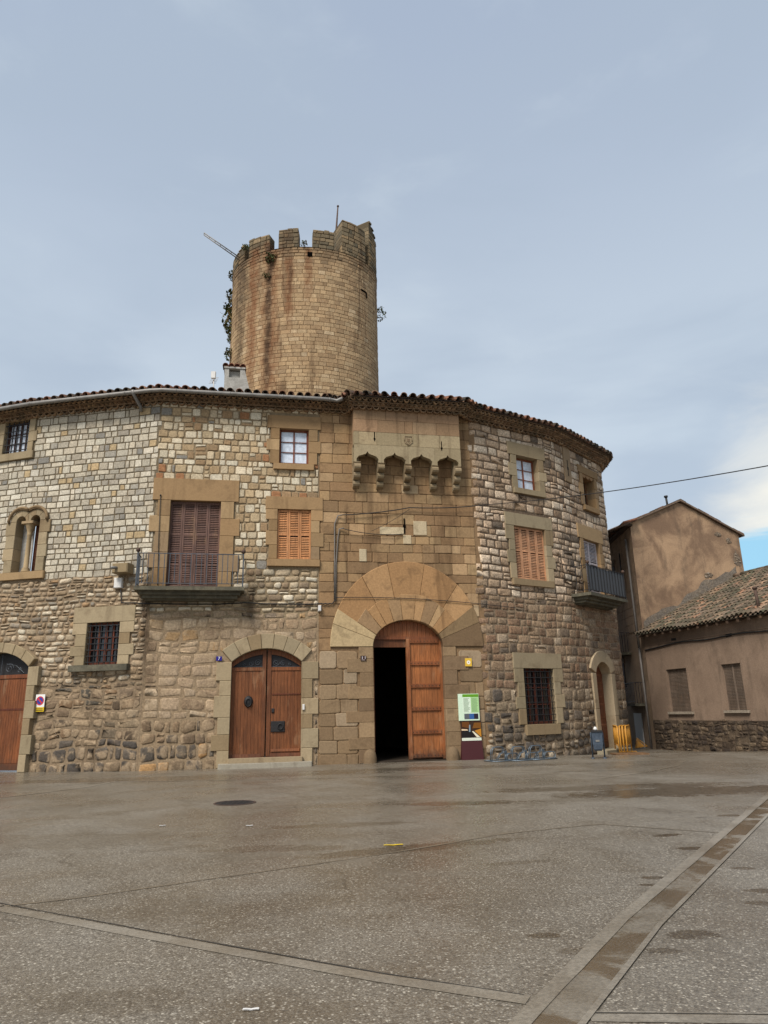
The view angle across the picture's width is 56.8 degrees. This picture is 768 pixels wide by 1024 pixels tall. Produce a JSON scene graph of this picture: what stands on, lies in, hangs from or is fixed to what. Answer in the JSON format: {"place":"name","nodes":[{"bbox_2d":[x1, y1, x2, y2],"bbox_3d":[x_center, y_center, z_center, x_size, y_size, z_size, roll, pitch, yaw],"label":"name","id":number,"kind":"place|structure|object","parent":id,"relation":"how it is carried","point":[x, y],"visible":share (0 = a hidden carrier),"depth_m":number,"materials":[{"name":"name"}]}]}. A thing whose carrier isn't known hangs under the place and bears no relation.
{"place":"outdoors","nodes":[
{"label":"outdoors","id":0,"kind":"place"},
{"bbox_2d":[0,745,767,1023],"bbox_3d":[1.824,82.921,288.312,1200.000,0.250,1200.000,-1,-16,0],"label":"ground","id":1,"kind":"structure","parent":0,"point":[531,913],"depth_m":6.79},
{"bbox_2d":[213,800,255,805],"bbox_3d":[-2.817,5.487,13.394,0.800,0.008,0.800,-1,-16,0],"label":"manhole cover","id":2,"kind":"object","parent":1,"relation":"on","point":[233,802],"visible":1,"depth_m":13.37,"materials":[{"name":"metal"}]},
{"bbox_2d":[243,1007,258,1010],"bbox_3d":[-0.748,2.793,3.986,0.090,0.009,0.027,0,-16,-3],"label":"paper scrap","id":3,"kind":"object","parent":1,"relation":"on","point":[251,1009],"visible":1,"depth_m":3.98,"materials":[{"name":"white paper"}]},
{"bbox_2d":[0,902,523,994],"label":"paving joint","id":4,"kind":"object","parent":1,"relation":"on","point":[264,951],"visible":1,"depth_m":4.93,"materials":[{"name":"grey concrete"}]},
{"bbox_2d":[0,905,529,1003],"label":"concrete strip","id":5,"kind":"object","parent":1,"relation":"on","point":[436,986],"visible":1,"depth_m":4.75,"materials":[{"name":"grey concrete"}]},
{"bbox_2d":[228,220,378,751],"bbox_3d":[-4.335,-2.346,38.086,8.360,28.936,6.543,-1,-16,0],"label":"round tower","id":6,"kind":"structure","parent":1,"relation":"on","point":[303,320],"depth_m":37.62,"materials":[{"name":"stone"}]},
{"bbox_2d":[204,233,239,259],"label":"metal beam","id":7,"kind":"structure","parent":6,"relation":"attached to","point":[220,245],"depth_m":39.29,"materials":[{"name":"metal"}]},
{"bbox_2d":[220,270,232,360],"bbox_3d":[-8.630,-11.039,39.800,1.174,6.172,1.475,-1,-16,0],"label":"hanging shrub","id":8,"kind":"object","parent":6,"relation":"attached to","point":[227,320],"visible":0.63,"depth_m":39.70,"materials":[{"name":"green plant"}]},
{"bbox_2d":[241,244,249,252],"bbox_3d":[-7.606,-14.569,39.123,0.550,0.411,0.557,-1,-16,0],"label":"wall plant","id":9,"kind":"object","parent":6,"relation":"attached to","point":[247,246],"depth_m":39.10,"materials":[{"name":"green plant"}]},
{"bbox_2d":[265,252,275,262],"bbox_3d":[-6.044,-13.644,38.104,0.726,0.626,0.663,6,-17,-24],"label":"wall plant","id":10,"kind":"object","parent":6,"relation":"attached to","point":[270,256],"depth_m":37.98,"materials":[{"name":"green plant"}]},
{"bbox_2d":[335,205,338,228],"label":"flagpole","id":11,"kind":"object","parent":6,"relation":"on","point":[337,217],"visible":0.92,"depth_m":40.80,"materials":[{"name":"metal"}]},
{"bbox_2d":[377,306,385,321],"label":"wall plant","id":12,"kind":"object","parent":6,"relation":"attached to","point":[382,312],"depth_m":40.81,"materials":[{"name":"green plant"}]},
{"bbox_2d":[3,770,604,788],"bbox_3d":[-1.728,6.851,18.309,15.846,0.001,1.250,0,-16,-6],"label":"paving seam","id":13,"kind":"object","parent":1,"relation":"on","point":[297,778],"visible":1,"depth_m":18.23,"materials":[{"name":"concrete"}]},
{"bbox_2d":[0,363,632,771],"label":"castle building","id":14,"kind":"structure","parent":1,"relation":"on","point":[256,489],"depth_m":24.77,"materials":[{"name":"stone"}]},
{"bbox_2d":[0,415,39,462],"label":"window","id":15,"kind":"structure","parent":14,"relation":"in","point":[17,439],"depth_m":26.09,"materials":[{"name":"stone"}]},
{"bbox_2d":[0,643,42,771],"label":"doorway","id":16,"kind":"structure","parent":14,"relation":"in","point":[20,681],"depth_m":23.23,"materials":[{"name":"stone"}]},
{"bbox_2d":[0,505,51,580],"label":"twin window","id":17,"kind":"structure","parent":14,"relation":"in","point":[17,559],"depth_m":24.78,"materials":[{"name":"stone"}]},
{"bbox_2d":[36,694,45,711],"bbox_3d":[-11.119,6.175,22.930,0.330,0.538,0.026,-4,-16,10],"label":"parking sign","id":18,"kind":"object","parent":14,"relation":"attached to","point":[40,702],"visible":1,"depth_m":22.92,"materials":[{"name":"white metal"}]},
{"bbox_2d":[67,605,136,671],"bbox_3d":[-9.158,4.155,23.262,2.272,2.092,0.600,-4,-16,10],"label":"window","id":19,"kind":"structure","parent":14,"relation":"in","point":[104,632],"depth_m":23.22,"materials":[{"name":"stone"}]},
{"bbox_2d":[157,494,160,584],"bbox_3d":[-7.534,0.900,23.733,0.138,3.122,0.057,-1,-16,0],"label":"awning rod","id":20,"kind":"object","parent":14,"relation":"attached to","point":[158,535],"visible":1,"depth_m":23.74,"materials":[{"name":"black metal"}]},
{"bbox_2d":[147,478,239,586],"bbox_3d":[-6.462,0.773,24.260,2.998,3.845,0.485,2,-16,-10],"label":"balcony door","id":21,"kind":"structure","parent":14,"relation":"in","point":[197,515],"depth_m":24.18,"materials":[{"name":"wood"}]},
{"bbox_2d":[210,371,218,386],"bbox_3d":[-6.290,-4.592,26.145,0.245,1.280,0.609,6,-17,-23],"label":"aerial","id":22,"kind":"object","parent":14,"relation":"on","point":[213,375],"visible":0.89,"depth_m":26.24,"materials":[{"name":"white paint"}]},
{"bbox_2d":[216,656,221,660],"bbox_3d":[-5.360,4.766,23.057,0.185,0.140,0.027,2,-16,-10],"label":"house number","id":23,"kind":"object","parent":14,"relation":"attached to","point":[218,658],"visible":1,"depth_m":23.05,"materials":[{"name":"blue ceramic"}]},
{"bbox_2d":[120,589,334,604],"bbox_3d":[-5.183,2.836,23.690,7.090,0.552,0.342,1,-16,-7],"label":"wall cable","id":24,"kind":"object","parent":14,"relation":"attached to","point":[224,603],"depth_m":23.57,"materials":[{"name":"black rubber"}]},
{"bbox_2d":[210,634,317,769],"bbox_3d":[-3.817,6.099,22.997,3.387,4.283,1.000,2,-16,-10],"label":"doorway","id":25,"kind":"structure","parent":14,"relation":"in","point":[239,741],"depth_m":23.08,"materials":[{"name":"wood"}]},
{"bbox_2d":[266,415,320,470],"bbox_3d":[-3.275,-2.451,25.732,1.945,2.069,0.500,2,-16,-10],"label":"window","id":26,"kind":"structure","parent":14,"relation":"in","point":[293,444],"depth_m":25.67,"materials":[{"name":"stone"}]},
{"bbox_2d":[266,496,323,566],"bbox_3d":[-3.142,0.715,24.853,2.030,2.493,0.500,2,-16,-10],"label":"window","id":27,"kind":"structure","parent":14,"relation":"in","point":[294,538],"depth_m":24.74,"materials":[{"name":"stone"}]},
{"bbox_2d":[334,514,343,600],"bbox_3d":[-1.571,1.571,24.687,0.362,3.077,0.081,-1,-16,0],"label":"conduit","id":28,"kind":"object","parent":14,"relation":"attached to","point":[335,573],"visible":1,"depth_m":24.61,"materials":[{"name":"metal"}]},
{"bbox_2d":[345,529,401,534],"bbox_3d":[-0.341,0.711,25.155,2.194,0.194,0.024,2,-16,-12],"label":"wall cable","id":29,"kind":"object","parent":14,"relation":"attached to","point":[375,534],"depth_m":25.15,"materials":[{"name":"brown rubber"}]},
{"bbox_2d":[342,504,485,514],"bbox_3d":[1.138,-0.080,25.654,5.332,0.584,0.064,2,-16,-10],"label":"wall cable","id":30,"kind":"object","parent":14,"relation":"attached to","point":[412,507],"depth_m":25.63,"materials":[{"name":"black rubber"}]},
{"bbox_2d":[334,597,515,607],"bbox_3d":[1.608,3.156,24.932,6.754,0.278,0.401,3,-16,-15],"label":"wall cable","id":31,"kind":"object","parent":14,"relation":"attached to","point":[414,598],"depth_m":24.76,"materials":[{"name":"brown rubber"}]},
{"bbox_2d":[465,658,471,665],"bbox_3d":[2.925,5.205,24.571,0.237,0.273,0.026,2,-16,-11],"label":"yellow sign","id":32,"kind":"object","parent":14,"relation":"attached to","point":[468,661],"visible":1,"depth_m":24.57,"materials":[{"name":"yellow metal"}]},
{"bbox_2d":[506,441,546,497],"bbox_3d":[5.538,-1.595,28.316,1.985,2.105,0.720,8,-18,-30],"label":"window","id":33,"kind":"structure","parent":14,"relation":"in","point":[525,466],"depth_m":28.28,"materials":[{"name":"stone"}]},
{"bbox_2d":[504,511,555,587],"bbox_3d":[5.532,1.503,27.262,2.449,2.789,0.500,8,-18,-30],"label":"window","id":34,"kind":"structure","parent":14,"relation":"in","point":[530,538],"depth_m":27.21,"materials":[{"name":"wood"}]},
{"bbox_2d":[512,652,565,734],"bbox_3d":[5.528,6.604,25.825,2.391,2.853,0.620,8,-18,-30],"label":"window","id":35,"kind":"structure","parent":14,"relation":"in","point":[538,677],"depth_m":25.78,"materials":[{"name":"stone"}]},
{"bbox_2d":[576,464,599,514],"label":"window","id":36,"kind":"structure","parent":14,"relation":"in","point":[587,478],"depth_m":31.28,"materials":[{"name":"stone"}]},
{"bbox_2d":[576,523,607,594],"bbox_3d":[8.639,2.170,29.997,0.485,3.070,2.250,-15,-21,41],"label":"balcony door","id":37,"kind":"structure","parent":14,"relation":"in","point":[590,539],"depth_m":30.09,"materials":[{"name":"stone"}]},
{"bbox_2d":[589,651,632,754],"bbox_3d":[8.762,7.654,28.221,0.950,4.190,2.277,-15,-21,41],"label":"doorway","id":38,"kind":"structure","parent":14,"relation":"in","point":[606,710],"depth_m":28.64,"materials":[{"name":"stone"}]},
{"bbox_2d":[486,465,767,504],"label":"overhead cable","id":39,"kind":"object","parent":14,"relation":"attached to","point":[636,487],"visible":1,"depth_m":19.71,"materials":[{"name":"black rubber"}]},
{"bbox_2d":[0,824,718,906],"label":"paving seam","id":40,"kind":"object","parent":1,"relation":"on","point":[325,862],"visible":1,"depth_m":7.83,"materials":[{"name":"grey concrete"}]},
{"bbox_2d":[458,694,483,759],"bbox_3d":[2.902,7.255,24.015,0.766,2.127,0.360,2,-16,-11],"label":"info panel","id":41,"kind":"object","parent":1,"relation":"on","point":[470,726],"visible":0.99,"depth_m":23.93,"materials":[{"name":"multicoloured metal"}]},
{"bbox_2d":[484,746,519,761],"bbox_3d":[3.760,7.715,22.654,1.036,0.438,0.596,8,-18,-30],"label":"bike rack","id":42,"kind":"object","parent":1,"relation":"on","point":[505,757],"visible":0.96,"depth_m":22.55,"materials":[{"name":"grey metal"}]},
{"bbox_2d":[508,746,538,760],"bbox_3d":[4.430,7.735,22.775,1.036,0.438,0.596,8,-18,-30],"label":"bike rack","id":43,"kind":"object","parent":1,"relation":"on","point":[526,756],"visible":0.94,"depth_m":22.64,"materials":[{"name":"grey metal"}]},
{"bbox_2d":[522,745,557,759],"bbox_3d":[5.056,7.808,23.085,1.036,0.438,0.596,8,-18,-30],"label":"bike rack","id":44,"kind":"object","parent":1,"relation":"on","point":[543,755],"visible":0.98,"depth_m":22.98,"materials":[{"name":"grey metal"}]},
{"bbox_2d":[590,730,606,758],"bbox_3d":[6.936,7.543,23.032,0.492,0.869,0.400,-5,-16,12],"label":"litter bin","id":45,"kind":"object","parent":1,"relation":"on","point":[597,739],"visible":1,"depth_m":22.93,"materials":[{"name":"blue metal"}]},
{"bbox_2d":[612,725,620,752],"bbox_3d":[8.796,8.617,26.857,0.422,1.047,1.852,-5,-16,12],"label":"crowd barrier","id":46,"kind":"object","parent":1,"relation":"on","point":[616,735],"visible":0.77,"depth_m":26.73,"materials":[{"name":"yellow metal"}]},
{"bbox_2d":[618,725,629,752],"bbox_3d":[8.996,8.600,26.819,0.422,1.047,1.852,-7,-17,20],"label":"crowd barrier","id":47,"kind":"object","parent":1,"relation":"on","point":[620,735],"visible":0.59,"depth_m":26.20,"materials":[{"name":"yellow metal"}]},
{"bbox_2d":[621,725,632,752],"bbox_3d":[9.116,8.602,26.834,0.422,1.047,1.852,-7,-17,21],"label":"crowd barrier","id":48,"kind":"object","parent":1,"relation":"on","point":[623,735],"visible":0.59,"depth_m":26.23,"materials":[{"name":"yellow metal"}]},
{"bbox_2d":[610,752,649,754],"bbox_3d":[8.662,8.528,25.027,1.170,0.050,0.700,-1,-16,0],"label":"board","id":49,"kind":"object","parent":1,"relation":"on","point":[634,753],"visible":1,"depth_m":24.72,"materials":[{"name":"brown wood"}]},
{"bbox_2d":[624,724,636,751],"bbox_3d":[9.256,8.608,26.861,0.422,1.047,1.852,-8,-17,22],"label":"crowd barrier","id":50,"kind":"object","parent":1,"relation":"on","point":[627,734],"visible":0.74,"depth_m":26.80,"materials":[{"name":"yellow metal"}]},
{"bbox_2d":[508,793,767,1023],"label":"channel border","id":51,"kind":"object","parent":1,"relation":"on","point":[531,1010],"visible":1,"depth_m":5.09,"materials":[{"name":"concrete"}]},
{"bbox_2d":[635,737,646,747],"bbox_3d":[11.574,10.396,31.956,0.545,0.456,0.260,-4,-16,11],"label":"folded trestle","id":52,"kind":"object","parent":1,"relation":"on","point":[638,744],"visible":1,"depth_m":31.88,"materials":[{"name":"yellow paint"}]},
{"bbox_2d":[599,760,685,777],"bbox_3d":[7.159,6.787,18.779,0.572,0.001,6.268,-14,-20,37],"label":"paving seam","id":53,"kind":"object","parent":1,"relation":"on","point":[680,763],"visible":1,"depth_m":18.19,"materials":[{"name":"concrete"}]},
{"bbox_2d":[532,799,767,1023],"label":"drainage channel","id":54,"kind":"object","parent":1,"relation":"on","point":[576,997],"visible":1,"depth_m":5.03,"materials":[{"name":"concrete"}]},
{"bbox_2d":[578,814,767,1023],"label":"channel border","id":55,"kind":"object","parent":1,"relation":"on","point":[590,1012],"visible":1,"depth_m":5.00,"materials":[{"name":"concrete"}]},
{"bbox_2d":[608,495,744,748],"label":"gable house","id":56,"kind":"structure","parent":1,"relation":"on","point":[669,557],"depth_m":34.35,"materials":[{"name":"paint"}]},
{"bbox_2d":[611,559,614,570],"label":"window","id":57,"kind":"structure","parent":56,"relation":"in","point":[613,562],"depth_m":37.07,"materials":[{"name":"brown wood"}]},
{"bbox_2d":[621,657,626,686],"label":"window","id":58,"kind":"structure","parent":56,"relation":"in","point":[623,660],"depth_m":35.83,"materials":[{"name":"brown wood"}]},
{"bbox_2d":[633,713,644,745],"bbox_3d":[12.142,10.414,33.659,0.090,1.680,1.206,-2,-16,3],"label":"door","id":59,"kind":"structure","parent":56,"relation":"in","point":[638,722],"depth_m":33.58,"materials":[{"name":"grey metal"}]},
{"bbox_2d":[591,1011,767,1023],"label":"concrete strip","id":60,"kind":"object","parent":1,"relation":"on","point":[733,1017],"visible":1,"depth_m":3.77,"materials":[{"name":"grey concrete"}]},
{"bbox_2d":[595,1012,767,1014],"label":"paving joint","id":61,"kind":"object","parent":60,"relation":"on","point":[675,1013],"visible":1,"depth_m":3.81,"materials":[{"name":"grey concrete"}]},
{"bbox_2d":[633,565,767,751],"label":"house","id":62,"kind":"structure","parent":1,"relation":"on","point":[709,695],"depth_m":28.67,"materials":[{"name":"paint"}]},
{"bbox_2d":[664,665,693,713],"bbox_3d":[12.534,7.566,30.149,0.240,1.967,1.583,3,-16,-16],"label":"window","id":63,"kind":"structure","parent":62,"relation":"in","point":[677,677],"depth_m":30.24,"materials":[{"name":"wood"}]},
{"bbox_2d":[645,630,767,650],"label":"wall cable","id":64,"kind":"object","parent":62,"relation":"attached to","point":[708,639],"depth_m":28.44,"materials":[{"name":"black rubber"}]},
{"bbox_2d":[719,660,750,712],"bbox_3d":[13.429,6.701,27.203,0.240,1.930,1.302,3,-16,-16],"label":"window","id":65,"kind":"structure","parent":62,"relation":"in","point":[731,672],"depth_m":27.28,"materials":[{"name":"wood"}]},
{"bbox_2d":[0,0,767,570],"label":"sky","id":66,"kind":"structure","parent":0,"point":[565,202],"materials":[{"name":"blue"}]}
]}

